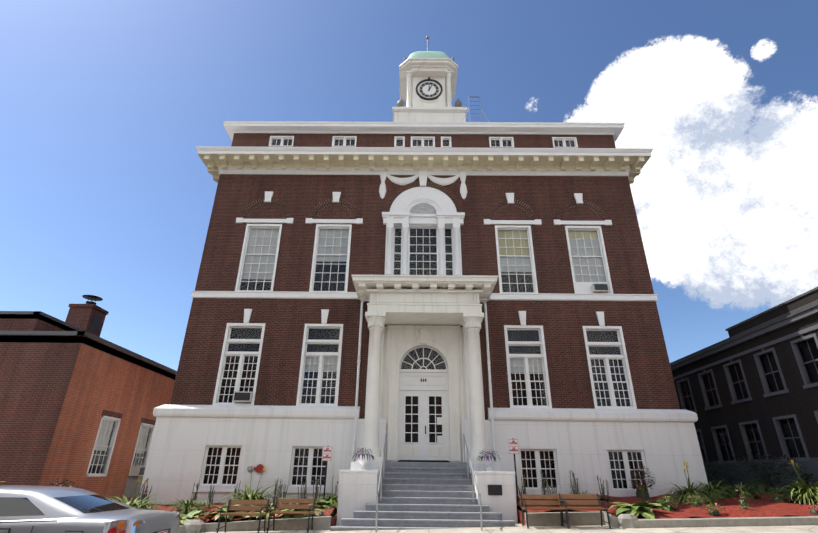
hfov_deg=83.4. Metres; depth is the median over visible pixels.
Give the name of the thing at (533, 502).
bench
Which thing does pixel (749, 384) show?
building
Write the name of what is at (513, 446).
no smoking sign
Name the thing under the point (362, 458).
urn planters
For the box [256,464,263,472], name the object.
fire bell
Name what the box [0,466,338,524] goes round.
bed plants
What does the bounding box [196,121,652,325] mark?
city hall trim
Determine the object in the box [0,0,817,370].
sky
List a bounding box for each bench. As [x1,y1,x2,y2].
[216,499,269,532]
[266,498,315,532]
[519,494,568,528]
[558,493,610,528]
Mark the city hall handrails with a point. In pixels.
(384, 461)
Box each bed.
[148,503,337,532]
[516,493,817,527]
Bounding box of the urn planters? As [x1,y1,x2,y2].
[352,447,499,470]
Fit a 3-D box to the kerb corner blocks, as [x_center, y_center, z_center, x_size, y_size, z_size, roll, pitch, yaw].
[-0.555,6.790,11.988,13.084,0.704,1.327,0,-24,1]
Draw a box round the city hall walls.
[138,133,707,517]
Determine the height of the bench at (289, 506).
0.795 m
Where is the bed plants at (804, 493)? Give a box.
[516,450,817,518]
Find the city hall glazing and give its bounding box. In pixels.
[385,225,461,274]
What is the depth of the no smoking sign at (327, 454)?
16.33 m
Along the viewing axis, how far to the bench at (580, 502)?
12.40 m
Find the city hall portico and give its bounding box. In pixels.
[351,275,497,462]
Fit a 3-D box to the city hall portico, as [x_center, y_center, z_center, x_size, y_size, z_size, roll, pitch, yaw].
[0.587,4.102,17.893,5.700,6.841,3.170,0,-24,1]
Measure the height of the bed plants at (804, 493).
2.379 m
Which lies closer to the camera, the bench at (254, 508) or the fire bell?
the bench at (254, 508)
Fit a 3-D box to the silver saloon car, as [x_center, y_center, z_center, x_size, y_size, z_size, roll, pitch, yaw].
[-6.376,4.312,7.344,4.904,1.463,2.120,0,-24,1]
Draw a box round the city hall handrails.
[375,433,482,531]
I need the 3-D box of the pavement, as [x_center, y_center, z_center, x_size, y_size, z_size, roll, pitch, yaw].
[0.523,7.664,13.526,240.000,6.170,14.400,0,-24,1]
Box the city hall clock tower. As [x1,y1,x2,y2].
[392,36,487,121]
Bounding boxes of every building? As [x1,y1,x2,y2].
[0,295,176,500]
[670,287,817,492]
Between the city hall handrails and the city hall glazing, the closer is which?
the city hall handrails
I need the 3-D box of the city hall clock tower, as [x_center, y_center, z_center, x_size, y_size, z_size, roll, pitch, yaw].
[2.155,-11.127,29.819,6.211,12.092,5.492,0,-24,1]
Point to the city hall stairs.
(426, 495)
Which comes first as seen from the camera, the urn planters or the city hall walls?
the urn planters
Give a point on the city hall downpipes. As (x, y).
(489, 379)
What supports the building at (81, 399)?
on the ground
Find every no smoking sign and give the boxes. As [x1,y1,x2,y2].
[322,446,332,499]
[508,438,518,509]
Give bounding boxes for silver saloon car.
[0,485,180,532]
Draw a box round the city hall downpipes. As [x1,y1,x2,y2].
[352,301,495,462]
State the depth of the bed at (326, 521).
12.47 m
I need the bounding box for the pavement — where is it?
[200,513,817,532]
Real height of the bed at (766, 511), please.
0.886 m
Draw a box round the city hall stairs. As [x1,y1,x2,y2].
[330,462,517,530]
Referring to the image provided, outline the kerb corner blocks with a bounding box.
[182,514,637,532]

